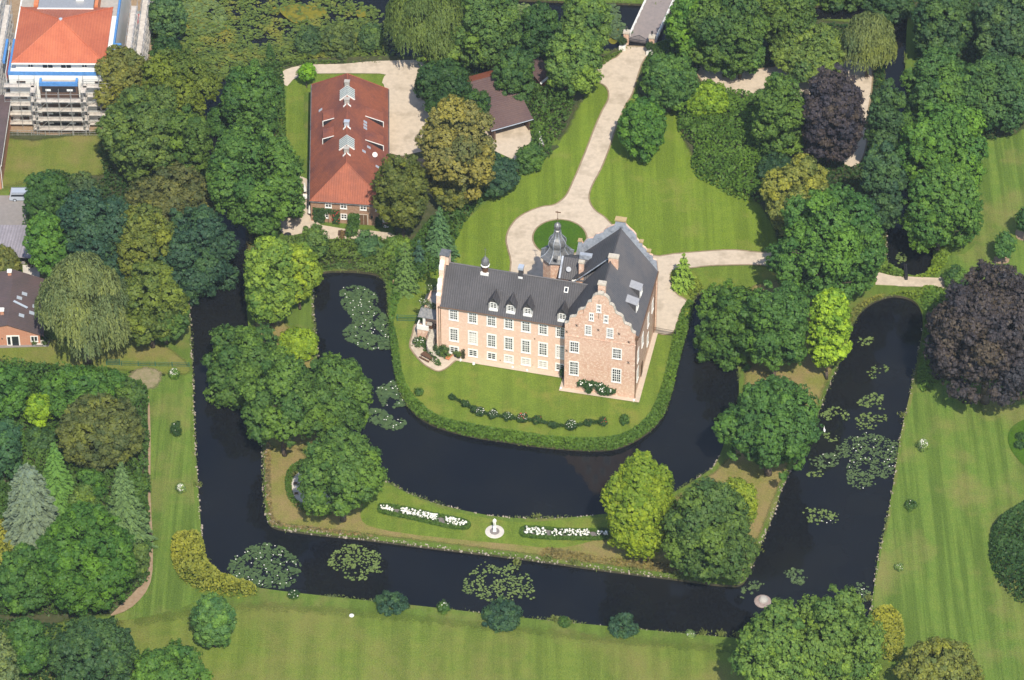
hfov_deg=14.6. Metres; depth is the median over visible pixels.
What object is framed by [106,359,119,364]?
garden gate
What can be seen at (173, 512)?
lawn
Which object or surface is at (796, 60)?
tree
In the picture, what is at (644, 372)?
terrace paving
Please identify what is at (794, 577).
water lilies
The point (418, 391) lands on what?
shrub
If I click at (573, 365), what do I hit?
window
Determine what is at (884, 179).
tree
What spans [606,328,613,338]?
window
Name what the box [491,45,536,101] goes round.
tree
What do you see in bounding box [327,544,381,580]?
water lilies
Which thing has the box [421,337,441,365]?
hedge
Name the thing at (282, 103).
undergrowth
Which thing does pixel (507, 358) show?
window
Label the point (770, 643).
tree
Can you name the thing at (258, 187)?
tree
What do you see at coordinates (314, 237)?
tree
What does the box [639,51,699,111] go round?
tree
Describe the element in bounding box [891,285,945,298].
undergrowth
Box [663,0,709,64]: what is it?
tree
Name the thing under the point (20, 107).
window
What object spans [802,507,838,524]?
water lilies
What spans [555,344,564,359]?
window
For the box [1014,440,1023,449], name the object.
shrub
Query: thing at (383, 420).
water lilies
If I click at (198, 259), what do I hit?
tree
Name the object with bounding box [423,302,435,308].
roof planter
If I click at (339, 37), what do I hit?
tree
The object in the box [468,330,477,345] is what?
window
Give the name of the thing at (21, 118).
window
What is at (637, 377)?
window
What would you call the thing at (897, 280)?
gravel path
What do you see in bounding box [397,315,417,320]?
iron fence
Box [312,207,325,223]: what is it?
climbing plant
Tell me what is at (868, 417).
water lilies
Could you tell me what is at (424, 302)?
roof planter
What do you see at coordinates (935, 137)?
tree
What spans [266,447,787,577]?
island grass
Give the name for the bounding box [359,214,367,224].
front door
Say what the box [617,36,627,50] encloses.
planter
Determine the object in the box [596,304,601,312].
window
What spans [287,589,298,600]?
shrub
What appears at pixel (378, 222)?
climbing plant
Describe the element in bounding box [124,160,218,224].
tree
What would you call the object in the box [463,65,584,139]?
soil bed
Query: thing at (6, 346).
pavement
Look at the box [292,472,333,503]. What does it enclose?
gravel seat place
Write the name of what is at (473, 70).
undergrowth
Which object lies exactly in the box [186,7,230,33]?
algae
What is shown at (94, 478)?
shrub
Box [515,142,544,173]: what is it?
shrub
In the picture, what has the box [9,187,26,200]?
people carrier
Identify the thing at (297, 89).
lawn
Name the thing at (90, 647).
tree
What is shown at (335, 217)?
climbing plant
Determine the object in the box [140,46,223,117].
tree
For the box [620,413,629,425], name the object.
shrub
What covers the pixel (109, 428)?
tree
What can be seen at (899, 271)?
undergrowth
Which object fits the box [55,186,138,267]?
tree
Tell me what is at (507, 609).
shrub
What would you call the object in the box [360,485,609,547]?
lawn
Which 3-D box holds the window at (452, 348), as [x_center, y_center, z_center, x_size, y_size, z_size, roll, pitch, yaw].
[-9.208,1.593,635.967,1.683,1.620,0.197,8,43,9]
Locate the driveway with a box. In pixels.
[23,265,39,276]
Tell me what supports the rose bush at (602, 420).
on the lawn at (503, 390)
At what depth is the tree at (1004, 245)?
649.94 m
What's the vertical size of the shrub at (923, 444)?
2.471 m
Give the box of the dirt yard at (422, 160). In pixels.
[395,156,432,196]
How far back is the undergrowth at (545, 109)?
679.59 m
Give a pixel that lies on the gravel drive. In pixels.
(619, 73)
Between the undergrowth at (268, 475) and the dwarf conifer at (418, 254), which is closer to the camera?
the undergrowth at (268, 475)
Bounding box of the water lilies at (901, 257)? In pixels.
[895,252,906,263]
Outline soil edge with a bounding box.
[111,396,152,615]
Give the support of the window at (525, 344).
in the manor house at (588, 311)
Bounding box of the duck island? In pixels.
[754,595,770,607]
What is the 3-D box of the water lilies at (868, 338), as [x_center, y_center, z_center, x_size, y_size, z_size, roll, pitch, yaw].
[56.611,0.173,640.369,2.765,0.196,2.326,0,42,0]
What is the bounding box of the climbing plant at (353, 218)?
[347,213,359,228]
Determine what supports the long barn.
on the ground at (302, 320)
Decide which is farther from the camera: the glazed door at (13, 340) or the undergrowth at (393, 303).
the undergrowth at (393, 303)
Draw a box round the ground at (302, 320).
[0,0,976,679]
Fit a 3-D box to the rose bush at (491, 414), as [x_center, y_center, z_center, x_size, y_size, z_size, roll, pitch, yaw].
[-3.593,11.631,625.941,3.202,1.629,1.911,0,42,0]
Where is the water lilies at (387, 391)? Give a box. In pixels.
[375,380,405,407]
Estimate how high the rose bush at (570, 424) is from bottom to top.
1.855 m
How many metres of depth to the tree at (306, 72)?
685.00 m
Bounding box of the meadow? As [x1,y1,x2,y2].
[118,604,898,679]
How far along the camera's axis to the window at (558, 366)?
632.80 m
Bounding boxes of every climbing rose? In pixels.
[460,349,465,358]
[576,379,616,395]
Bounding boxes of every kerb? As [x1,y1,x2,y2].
[409,321,456,371]
[505,46,767,334]
[532,219,587,253]
[694,59,872,166]
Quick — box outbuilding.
[467,70,533,139]
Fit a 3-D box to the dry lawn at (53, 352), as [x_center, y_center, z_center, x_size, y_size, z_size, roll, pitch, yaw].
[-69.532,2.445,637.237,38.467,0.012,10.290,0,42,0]
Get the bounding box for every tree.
[0,243,22,271]
[0,363,28,418]
[0,416,22,481]
[0,541,51,614]
[0,630,20,679]
[5,615,50,679]
[22,210,67,276]
[22,393,52,426]
[23,169,70,216]
[34,250,131,364]
[34,500,137,615]
[37,364,114,422]
[45,614,139,679]
[54,391,145,471]
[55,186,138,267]
[68,170,103,200]
[93,44,151,108]
[94,84,177,181]
[99,368,127,393]
[101,257,124,281]
[111,202,177,278]
[116,258,190,348]
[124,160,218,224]
[129,638,213,679]
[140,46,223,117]
[147,0,188,39]
[148,34,181,59]
[148,288,191,344]
[153,202,240,305]
[165,103,213,171]
[189,591,236,647]
[200,323,290,410]
[206,103,235,137]
[206,121,305,237]
[219,58,283,134]
[238,352,326,456]
[243,235,299,328]
[244,267,286,327]
[277,326,319,360]
[284,241,323,309]
[293,24,322,56]
[295,62,317,87]
[295,223,329,258]
[296,425,389,522]
[300,351,373,439]
[321,20,357,59]
[357,22,384,52]
[369,152,429,236]
[383,0,465,62]
[413,57,472,113]
[414,93,496,207]
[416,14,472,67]
[428,175,477,211]
[449,0,521,71]
[464,88,490,112]
[480,151,520,197]
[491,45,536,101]
[516,0,562,58]
[544,28,603,100]
[559,0,614,46]
[600,448,676,560]
[617,94,666,162]
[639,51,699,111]
[660,476,760,585]
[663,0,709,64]
[686,0,770,76]
[686,78,729,116]
[692,278,754,371]
[711,373,823,480]
[715,37,765,79]
[726,476,758,522]
[727,597,829,679]
[738,279,810,375]
[750,72,806,155]
[756,151,790,182]
[759,152,829,236]
[760,0,818,44]
[764,182,887,303]
[768,21,848,82]
[794,583,887,679]
[800,62,865,169]
[806,286,853,379]
[821,0,863,12]
[823,211,883,299]
[839,10,897,77]
[856,140,908,236]
[860,0,915,23]
[863,78,906,158]
[892,636,985,679]
[896,99,989,185]
[897,110,914,127]
[897,162,983,255]
[900,44,980,121]
[910,0,977,54]
[922,258,1023,406]
[965,52,1023,133]
[972,0,1023,63]
[993,230,1017,263]
[1013,207,1023,232]
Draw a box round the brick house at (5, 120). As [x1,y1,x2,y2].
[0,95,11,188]
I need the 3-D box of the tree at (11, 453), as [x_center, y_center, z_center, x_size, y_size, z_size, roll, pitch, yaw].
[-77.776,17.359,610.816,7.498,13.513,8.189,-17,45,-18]
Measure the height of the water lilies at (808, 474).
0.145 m
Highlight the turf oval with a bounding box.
[534,220,585,252]
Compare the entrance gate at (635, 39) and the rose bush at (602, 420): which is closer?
the rose bush at (602, 420)
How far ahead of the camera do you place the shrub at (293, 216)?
660.20 m
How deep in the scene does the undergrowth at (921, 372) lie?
641.11 m
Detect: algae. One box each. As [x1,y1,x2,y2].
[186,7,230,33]
[280,4,326,22]
[356,10,365,16]
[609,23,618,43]
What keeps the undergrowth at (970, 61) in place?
on the soil bed at (1002, 133)
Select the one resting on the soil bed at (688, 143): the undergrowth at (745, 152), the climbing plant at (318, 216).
the undergrowth at (745, 152)
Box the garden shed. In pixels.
[532,57,550,89]
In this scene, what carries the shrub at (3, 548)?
on the soil bed at (51, 618)
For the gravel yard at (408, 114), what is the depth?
684.00 m
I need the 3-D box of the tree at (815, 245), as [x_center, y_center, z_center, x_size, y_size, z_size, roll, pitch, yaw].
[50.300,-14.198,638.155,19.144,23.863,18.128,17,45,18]
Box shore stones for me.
[189,231,922,635]
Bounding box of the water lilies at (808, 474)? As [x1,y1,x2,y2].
[806,470,823,476]
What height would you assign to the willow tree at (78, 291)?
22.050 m
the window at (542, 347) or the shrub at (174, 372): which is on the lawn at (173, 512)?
the shrub at (174, 372)
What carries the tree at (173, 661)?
on the meadow
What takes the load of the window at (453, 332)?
in the manor house at (588, 311)
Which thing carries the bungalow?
on the ground at (302, 320)
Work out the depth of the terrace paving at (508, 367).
635.11 m
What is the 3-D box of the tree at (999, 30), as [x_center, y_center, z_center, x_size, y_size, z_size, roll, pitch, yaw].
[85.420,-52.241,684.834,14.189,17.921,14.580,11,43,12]
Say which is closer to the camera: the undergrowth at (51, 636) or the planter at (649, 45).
the undergrowth at (51, 636)
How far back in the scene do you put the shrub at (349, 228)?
658.06 m
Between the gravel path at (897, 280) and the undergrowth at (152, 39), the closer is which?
the gravel path at (897, 280)
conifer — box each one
[42,442,74,515]
[107,462,158,548]
[265,43,275,60]
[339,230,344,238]
[392,242,421,299]
[413,240,425,272]
[425,206,459,270]
[670,253,695,295]
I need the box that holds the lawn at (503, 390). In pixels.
[391,273,692,445]
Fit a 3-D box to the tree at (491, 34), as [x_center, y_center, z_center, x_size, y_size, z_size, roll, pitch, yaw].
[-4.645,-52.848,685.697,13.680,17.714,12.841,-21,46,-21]
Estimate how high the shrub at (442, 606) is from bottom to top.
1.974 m
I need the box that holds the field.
[2,133,107,188]
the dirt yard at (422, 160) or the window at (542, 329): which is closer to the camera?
the window at (542, 329)
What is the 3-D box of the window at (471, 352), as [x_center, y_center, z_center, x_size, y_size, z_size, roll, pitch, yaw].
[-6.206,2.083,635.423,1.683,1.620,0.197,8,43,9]
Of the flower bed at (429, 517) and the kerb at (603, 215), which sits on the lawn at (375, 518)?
the flower bed at (429, 517)
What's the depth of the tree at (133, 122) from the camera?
658.65 m
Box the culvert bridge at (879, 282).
[876,276,933,286]
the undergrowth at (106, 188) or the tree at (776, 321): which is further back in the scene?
the undergrowth at (106, 188)
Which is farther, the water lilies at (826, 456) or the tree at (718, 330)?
the tree at (718, 330)
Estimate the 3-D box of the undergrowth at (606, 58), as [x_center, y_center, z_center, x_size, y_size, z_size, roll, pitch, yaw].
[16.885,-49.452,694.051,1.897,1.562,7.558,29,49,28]
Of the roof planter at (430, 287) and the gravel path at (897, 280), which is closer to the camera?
the roof planter at (430, 287)
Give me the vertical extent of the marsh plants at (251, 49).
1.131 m
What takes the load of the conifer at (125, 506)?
on the soil bed at (51, 618)
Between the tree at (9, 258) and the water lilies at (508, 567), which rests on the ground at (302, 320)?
the tree at (9, 258)
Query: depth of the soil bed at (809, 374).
634.22 m
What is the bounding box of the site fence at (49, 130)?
[9,130,95,135]
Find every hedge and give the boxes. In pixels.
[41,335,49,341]
[170,528,257,598]
[285,459,331,516]
[388,299,693,450]
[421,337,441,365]
[870,604,905,661]
[989,500,1023,601]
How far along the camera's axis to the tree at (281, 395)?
609.24 m
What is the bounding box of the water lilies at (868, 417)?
[855,412,886,429]
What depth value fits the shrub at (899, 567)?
601.24 m
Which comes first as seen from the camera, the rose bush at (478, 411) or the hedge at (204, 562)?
the hedge at (204, 562)
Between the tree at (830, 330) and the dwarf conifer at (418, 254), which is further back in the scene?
the dwarf conifer at (418, 254)
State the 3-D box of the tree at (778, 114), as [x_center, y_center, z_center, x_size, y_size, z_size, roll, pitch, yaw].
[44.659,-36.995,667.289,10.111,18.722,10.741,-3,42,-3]
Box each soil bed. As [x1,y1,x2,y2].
[0,359,147,626]
[9,38,198,202]
[246,130,318,448]
[281,48,618,68]
[288,145,558,278]
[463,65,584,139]
[637,20,881,272]
[745,280,833,405]
[913,0,1023,138]
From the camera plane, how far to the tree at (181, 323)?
633.02 m
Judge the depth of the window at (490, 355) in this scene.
634.97 m
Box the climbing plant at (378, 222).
[375,217,382,227]
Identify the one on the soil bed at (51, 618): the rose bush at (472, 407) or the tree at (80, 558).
the tree at (80, 558)
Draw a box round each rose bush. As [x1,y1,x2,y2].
[450,393,469,407]
[466,403,477,413]
[474,406,484,416]
[480,408,498,419]
[496,412,513,421]
[507,413,527,422]
[526,415,541,424]
[541,420,556,428]
[552,418,577,430]
[576,418,591,426]
[589,416,607,425]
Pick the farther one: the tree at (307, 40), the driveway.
the tree at (307, 40)
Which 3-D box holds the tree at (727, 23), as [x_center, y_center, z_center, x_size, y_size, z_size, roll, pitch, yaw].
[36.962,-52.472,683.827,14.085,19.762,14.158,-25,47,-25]
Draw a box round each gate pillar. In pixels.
[623,26,629,45]
[648,31,655,42]
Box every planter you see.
[416,298,432,305]
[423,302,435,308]
[424,283,436,290]
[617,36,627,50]
[644,41,654,55]
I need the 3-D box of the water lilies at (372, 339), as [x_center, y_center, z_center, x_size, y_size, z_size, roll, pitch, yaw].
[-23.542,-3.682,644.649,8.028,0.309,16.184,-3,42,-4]
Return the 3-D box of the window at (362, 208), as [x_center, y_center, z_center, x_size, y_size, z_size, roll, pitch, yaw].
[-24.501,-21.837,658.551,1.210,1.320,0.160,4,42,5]
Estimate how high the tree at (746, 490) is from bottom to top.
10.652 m
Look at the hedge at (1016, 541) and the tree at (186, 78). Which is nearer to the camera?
the hedge at (1016, 541)
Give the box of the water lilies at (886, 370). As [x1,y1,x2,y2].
[867,365,888,378]
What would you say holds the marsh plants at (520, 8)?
in the water
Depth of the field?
674.31 m
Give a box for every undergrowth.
[0,355,115,397]
[0,362,152,616]
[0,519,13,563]
[0,617,140,679]
[22,44,205,275]
[150,31,177,50]
[243,60,286,249]
[261,59,356,72]
[264,441,373,537]
[280,234,418,276]
[320,262,393,313]
[386,280,400,321]
[388,146,552,287]
[413,44,602,98]
[461,83,575,151]
[538,546,683,572]
[602,49,623,65]
[642,39,701,75]
[670,269,703,319]
[676,87,778,201]
[758,21,885,273]
[835,293,884,363]
[880,258,903,276]
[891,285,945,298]
[914,0,1013,140]
[914,243,952,276]
[916,285,957,391]
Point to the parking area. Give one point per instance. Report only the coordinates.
(11, 213)
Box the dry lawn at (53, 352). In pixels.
[0,337,190,374]
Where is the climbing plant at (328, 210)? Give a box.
[323,208,331,222]
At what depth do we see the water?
616.95 m
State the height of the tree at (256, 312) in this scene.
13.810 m
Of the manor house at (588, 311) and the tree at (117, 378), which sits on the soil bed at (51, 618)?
the tree at (117, 378)
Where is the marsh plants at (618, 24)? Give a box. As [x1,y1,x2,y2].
[609,3,632,41]
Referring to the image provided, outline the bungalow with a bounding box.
[0,269,46,345]
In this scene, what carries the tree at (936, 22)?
on the soil bed at (1002, 133)
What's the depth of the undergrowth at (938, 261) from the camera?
653.29 m
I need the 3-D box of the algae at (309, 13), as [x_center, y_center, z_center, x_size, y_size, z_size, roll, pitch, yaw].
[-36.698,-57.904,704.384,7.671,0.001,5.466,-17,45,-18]
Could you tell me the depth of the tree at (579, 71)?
676.96 m
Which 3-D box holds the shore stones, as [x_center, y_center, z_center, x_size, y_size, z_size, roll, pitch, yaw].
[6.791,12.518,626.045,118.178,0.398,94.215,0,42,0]
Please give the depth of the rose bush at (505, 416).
625.20 m
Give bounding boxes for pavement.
[0,341,49,347]
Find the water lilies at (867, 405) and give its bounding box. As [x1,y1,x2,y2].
[856,392,884,409]
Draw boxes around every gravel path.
[279,176,394,238]
[873,273,950,287]
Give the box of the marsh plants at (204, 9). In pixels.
[182,0,226,36]
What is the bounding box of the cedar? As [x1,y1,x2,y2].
[0,462,59,549]
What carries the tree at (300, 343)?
on the soil bed at (279, 325)
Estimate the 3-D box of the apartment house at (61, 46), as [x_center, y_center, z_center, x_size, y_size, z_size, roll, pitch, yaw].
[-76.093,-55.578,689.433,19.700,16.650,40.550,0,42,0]
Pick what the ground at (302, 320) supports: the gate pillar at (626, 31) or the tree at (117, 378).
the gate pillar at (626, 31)
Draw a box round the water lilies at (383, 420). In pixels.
[367,408,406,430]
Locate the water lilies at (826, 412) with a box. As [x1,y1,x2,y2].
[820,406,849,420]
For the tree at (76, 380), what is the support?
on the soil bed at (51, 618)
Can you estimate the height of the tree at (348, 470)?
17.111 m
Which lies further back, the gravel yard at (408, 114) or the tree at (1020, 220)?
the gravel yard at (408, 114)
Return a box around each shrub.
[14,422,28,449]
[23,425,57,455]
[67,483,96,505]
[76,467,108,499]
[115,379,143,405]
[128,471,151,496]
[132,541,150,576]
[168,367,179,379]
[170,420,181,436]
[175,482,186,494]
[287,196,305,218]
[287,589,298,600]
[344,224,358,237]
[355,229,384,257]
[373,590,409,616]
[383,234,412,260]
[408,268,418,279]
[411,336,426,348]
[414,387,423,395]
[433,343,440,355]
[436,599,450,614]
[440,344,451,358]
[481,595,522,632]
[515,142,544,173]
[557,615,571,627]
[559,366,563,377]
[607,611,639,638]
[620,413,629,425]
[685,629,696,638]
[893,562,903,571]
[903,498,918,511]
[916,438,928,451]
[942,264,969,290]
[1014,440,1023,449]
[1015,432,1023,440]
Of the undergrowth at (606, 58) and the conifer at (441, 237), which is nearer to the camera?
the conifer at (441, 237)
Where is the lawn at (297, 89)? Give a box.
[285,74,384,162]
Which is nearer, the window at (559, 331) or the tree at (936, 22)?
the window at (559, 331)
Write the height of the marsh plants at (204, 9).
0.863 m
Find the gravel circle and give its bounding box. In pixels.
[130,367,160,388]
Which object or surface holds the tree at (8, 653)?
on the meadow
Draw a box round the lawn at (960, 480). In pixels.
[873,129,1023,679]
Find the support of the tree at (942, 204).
on the ground at (302, 320)
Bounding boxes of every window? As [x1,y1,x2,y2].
[19,106,28,109]
[20,115,29,119]
[30,336,38,341]
[42,65,53,68]
[60,65,71,68]
[325,202,331,207]
[340,203,346,209]
[341,213,347,219]
[360,204,366,210]
[449,309,458,321]
[449,327,458,342]
[449,345,458,353]
[468,312,477,324]
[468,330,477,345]
[468,348,477,357]
[486,315,496,327]
[486,333,496,348]
[487,352,496,360]
[504,318,513,330]
[504,336,513,351]
[504,354,513,363]
[521,321,530,332]
[521,339,530,353]
[521,357,530,366]
[538,324,547,335]
[538,342,547,356]
[538,360,547,368]
[555,326,564,338]
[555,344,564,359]
[555,363,563,370]
[569,341,578,353]
[569,361,578,375]
[584,325,591,335]
[589,313,593,321]
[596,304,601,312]
[603,315,608,323]
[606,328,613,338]
[611,368,621,383]
[612,348,621,359]
[636,365,638,382]
[641,331,643,348]
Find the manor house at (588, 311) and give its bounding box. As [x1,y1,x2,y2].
[417,211,658,397]
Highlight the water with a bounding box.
[177,0,933,637]
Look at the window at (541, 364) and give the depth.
633.42 m
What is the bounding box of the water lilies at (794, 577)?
[784,567,807,585]
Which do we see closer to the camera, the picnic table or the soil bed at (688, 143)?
the picnic table
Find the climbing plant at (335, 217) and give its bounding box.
[332,209,339,224]
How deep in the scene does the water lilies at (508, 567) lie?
599.87 m
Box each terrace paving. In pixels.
[439,355,563,377]
[559,331,657,401]
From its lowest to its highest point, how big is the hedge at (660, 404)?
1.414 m
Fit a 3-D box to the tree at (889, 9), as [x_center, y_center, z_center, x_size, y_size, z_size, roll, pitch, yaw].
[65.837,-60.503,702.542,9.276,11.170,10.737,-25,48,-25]
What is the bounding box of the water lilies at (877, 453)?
[834,432,898,488]
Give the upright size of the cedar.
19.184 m
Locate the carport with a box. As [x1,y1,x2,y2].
[0,225,31,266]
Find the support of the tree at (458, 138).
on the soil bed at (432, 208)
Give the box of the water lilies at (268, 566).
[227,542,301,588]
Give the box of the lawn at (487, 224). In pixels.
[419,83,607,281]
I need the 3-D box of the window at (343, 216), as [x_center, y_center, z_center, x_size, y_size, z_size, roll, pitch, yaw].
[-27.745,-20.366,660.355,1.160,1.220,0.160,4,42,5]
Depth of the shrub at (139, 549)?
597.43 m
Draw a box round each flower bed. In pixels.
[377,502,470,529]
[519,525,610,540]
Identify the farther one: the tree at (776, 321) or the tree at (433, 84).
the tree at (433, 84)
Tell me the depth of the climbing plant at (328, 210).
659.57 m
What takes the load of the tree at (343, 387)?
on the ground at (302, 320)
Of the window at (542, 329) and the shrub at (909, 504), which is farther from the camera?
the window at (542, 329)
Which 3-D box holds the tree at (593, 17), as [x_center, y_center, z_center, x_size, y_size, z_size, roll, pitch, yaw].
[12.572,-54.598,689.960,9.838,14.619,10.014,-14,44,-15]
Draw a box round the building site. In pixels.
[7,0,155,134]
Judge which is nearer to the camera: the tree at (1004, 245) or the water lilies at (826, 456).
the water lilies at (826, 456)
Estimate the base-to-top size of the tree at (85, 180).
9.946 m
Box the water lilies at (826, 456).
[809,452,838,469]
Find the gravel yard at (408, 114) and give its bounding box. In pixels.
[281,60,531,159]
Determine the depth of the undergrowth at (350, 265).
652.37 m
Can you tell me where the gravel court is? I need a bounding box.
[696,60,871,165]
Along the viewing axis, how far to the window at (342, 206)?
658.97 m
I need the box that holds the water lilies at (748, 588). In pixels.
[740,580,763,598]
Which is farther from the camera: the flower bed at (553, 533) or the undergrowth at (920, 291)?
the undergrowth at (920, 291)
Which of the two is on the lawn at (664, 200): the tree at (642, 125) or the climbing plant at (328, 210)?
the tree at (642, 125)
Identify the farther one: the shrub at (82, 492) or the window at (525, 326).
the window at (525, 326)
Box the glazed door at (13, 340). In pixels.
[6,335,19,345]
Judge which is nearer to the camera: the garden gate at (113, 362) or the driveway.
the garden gate at (113, 362)
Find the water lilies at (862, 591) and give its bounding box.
[855,582,869,601]
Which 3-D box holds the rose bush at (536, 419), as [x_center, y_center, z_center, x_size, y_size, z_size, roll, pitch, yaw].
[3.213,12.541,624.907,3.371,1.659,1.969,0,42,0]
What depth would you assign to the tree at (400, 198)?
648.83 m
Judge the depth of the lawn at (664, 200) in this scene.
665.18 m
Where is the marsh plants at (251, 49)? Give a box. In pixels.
[179,18,365,78]
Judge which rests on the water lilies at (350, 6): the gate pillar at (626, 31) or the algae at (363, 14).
the algae at (363, 14)
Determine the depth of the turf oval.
659.29 m
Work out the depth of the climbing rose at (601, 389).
628.96 m
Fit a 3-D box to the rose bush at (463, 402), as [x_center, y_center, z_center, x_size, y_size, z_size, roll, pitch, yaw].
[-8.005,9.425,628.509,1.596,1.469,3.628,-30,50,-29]
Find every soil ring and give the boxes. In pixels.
[994,256,1008,263]
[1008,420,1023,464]
[1015,230,1023,240]
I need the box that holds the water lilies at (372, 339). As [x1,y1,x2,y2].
[339,285,390,349]
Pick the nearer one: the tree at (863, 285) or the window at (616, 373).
the window at (616, 373)
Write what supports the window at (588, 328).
in the manor house at (588, 311)
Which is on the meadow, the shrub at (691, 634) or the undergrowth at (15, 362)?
the shrub at (691, 634)
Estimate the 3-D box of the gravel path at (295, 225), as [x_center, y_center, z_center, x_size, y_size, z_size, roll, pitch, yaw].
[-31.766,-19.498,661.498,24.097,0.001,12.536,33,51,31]
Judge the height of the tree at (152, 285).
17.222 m
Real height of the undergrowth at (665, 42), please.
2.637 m
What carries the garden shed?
on the ground at (302, 320)
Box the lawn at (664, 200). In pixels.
[590,99,776,254]
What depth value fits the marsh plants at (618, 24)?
701.17 m
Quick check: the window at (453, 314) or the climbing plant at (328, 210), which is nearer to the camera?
the window at (453, 314)
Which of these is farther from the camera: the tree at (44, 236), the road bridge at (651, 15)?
the road bridge at (651, 15)
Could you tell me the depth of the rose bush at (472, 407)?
627.03 m
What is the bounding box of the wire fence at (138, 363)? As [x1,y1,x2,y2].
[121,361,189,366]
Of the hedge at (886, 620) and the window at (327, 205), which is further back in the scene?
the window at (327, 205)
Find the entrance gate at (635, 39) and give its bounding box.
[629,35,648,46]
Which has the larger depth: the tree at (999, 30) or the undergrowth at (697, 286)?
the tree at (999, 30)
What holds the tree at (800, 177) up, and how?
on the soil bed at (688, 143)
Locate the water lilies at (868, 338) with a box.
[857,336,873,345]
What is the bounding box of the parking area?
[0,195,26,263]
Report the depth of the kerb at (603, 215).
664.82 m
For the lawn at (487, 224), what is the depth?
666.53 m
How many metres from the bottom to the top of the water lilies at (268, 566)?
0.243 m
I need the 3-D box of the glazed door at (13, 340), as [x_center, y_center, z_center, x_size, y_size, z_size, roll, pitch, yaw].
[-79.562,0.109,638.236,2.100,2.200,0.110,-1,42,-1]
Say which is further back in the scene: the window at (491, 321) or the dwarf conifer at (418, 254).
the dwarf conifer at (418, 254)
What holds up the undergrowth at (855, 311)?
on the ground at (302, 320)
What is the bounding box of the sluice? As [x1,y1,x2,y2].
[903,264,907,279]
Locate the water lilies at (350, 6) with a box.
[179,0,397,78]
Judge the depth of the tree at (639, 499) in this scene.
592.69 m
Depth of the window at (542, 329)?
628.49 m
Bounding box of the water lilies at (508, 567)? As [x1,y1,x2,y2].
[462,561,534,601]
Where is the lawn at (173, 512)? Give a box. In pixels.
[114,357,223,619]
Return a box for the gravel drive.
[507,46,797,333]
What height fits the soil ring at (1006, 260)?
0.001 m
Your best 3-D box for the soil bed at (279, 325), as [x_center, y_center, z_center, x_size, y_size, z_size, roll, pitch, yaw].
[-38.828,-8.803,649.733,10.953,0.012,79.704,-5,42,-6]
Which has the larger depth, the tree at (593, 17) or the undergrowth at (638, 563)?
the tree at (593, 17)
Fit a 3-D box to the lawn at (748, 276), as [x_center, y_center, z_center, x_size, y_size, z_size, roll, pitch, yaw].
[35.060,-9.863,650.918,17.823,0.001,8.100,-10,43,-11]
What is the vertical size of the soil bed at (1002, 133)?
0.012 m
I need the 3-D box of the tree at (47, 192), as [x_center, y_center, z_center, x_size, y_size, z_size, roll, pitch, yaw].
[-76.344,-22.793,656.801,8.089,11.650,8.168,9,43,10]
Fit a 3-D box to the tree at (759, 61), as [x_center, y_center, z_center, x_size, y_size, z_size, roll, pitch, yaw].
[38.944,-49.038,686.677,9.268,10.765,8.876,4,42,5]
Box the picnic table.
[419,351,432,362]
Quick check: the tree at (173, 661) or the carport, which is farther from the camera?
the carport
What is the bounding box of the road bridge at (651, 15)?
[629,0,674,43]
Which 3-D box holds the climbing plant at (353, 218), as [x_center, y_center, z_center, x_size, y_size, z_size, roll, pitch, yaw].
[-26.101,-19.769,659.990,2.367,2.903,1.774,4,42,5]
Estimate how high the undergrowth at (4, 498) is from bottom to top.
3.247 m
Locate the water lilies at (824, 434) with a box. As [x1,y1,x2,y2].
[822,433,837,441]
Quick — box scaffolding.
[0,0,150,134]
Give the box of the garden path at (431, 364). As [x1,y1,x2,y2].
[411,322,454,370]
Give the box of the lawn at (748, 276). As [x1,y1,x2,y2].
[673,266,777,299]
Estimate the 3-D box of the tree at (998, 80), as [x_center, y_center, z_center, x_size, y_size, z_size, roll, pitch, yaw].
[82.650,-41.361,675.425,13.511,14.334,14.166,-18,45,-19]
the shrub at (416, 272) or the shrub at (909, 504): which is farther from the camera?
the shrub at (416, 272)
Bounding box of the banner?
[5,46,10,82]
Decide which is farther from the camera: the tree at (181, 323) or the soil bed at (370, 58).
the soil bed at (370, 58)
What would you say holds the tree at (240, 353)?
on the soil bed at (279, 325)
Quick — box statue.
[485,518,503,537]
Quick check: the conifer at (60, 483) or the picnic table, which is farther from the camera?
the picnic table
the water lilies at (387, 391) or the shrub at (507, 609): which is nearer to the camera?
the shrub at (507, 609)
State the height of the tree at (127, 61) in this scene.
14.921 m
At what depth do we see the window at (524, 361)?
633.88 m
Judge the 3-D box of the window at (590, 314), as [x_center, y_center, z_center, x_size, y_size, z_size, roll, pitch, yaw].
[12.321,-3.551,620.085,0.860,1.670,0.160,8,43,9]
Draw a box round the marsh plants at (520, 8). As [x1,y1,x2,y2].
[515,2,553,32]
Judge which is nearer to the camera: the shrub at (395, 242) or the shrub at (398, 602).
the shrub at (398, 602)
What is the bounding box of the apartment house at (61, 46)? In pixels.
[2,0,130,125]
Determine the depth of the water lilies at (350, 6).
702.16 m
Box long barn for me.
[309,73,388,225]

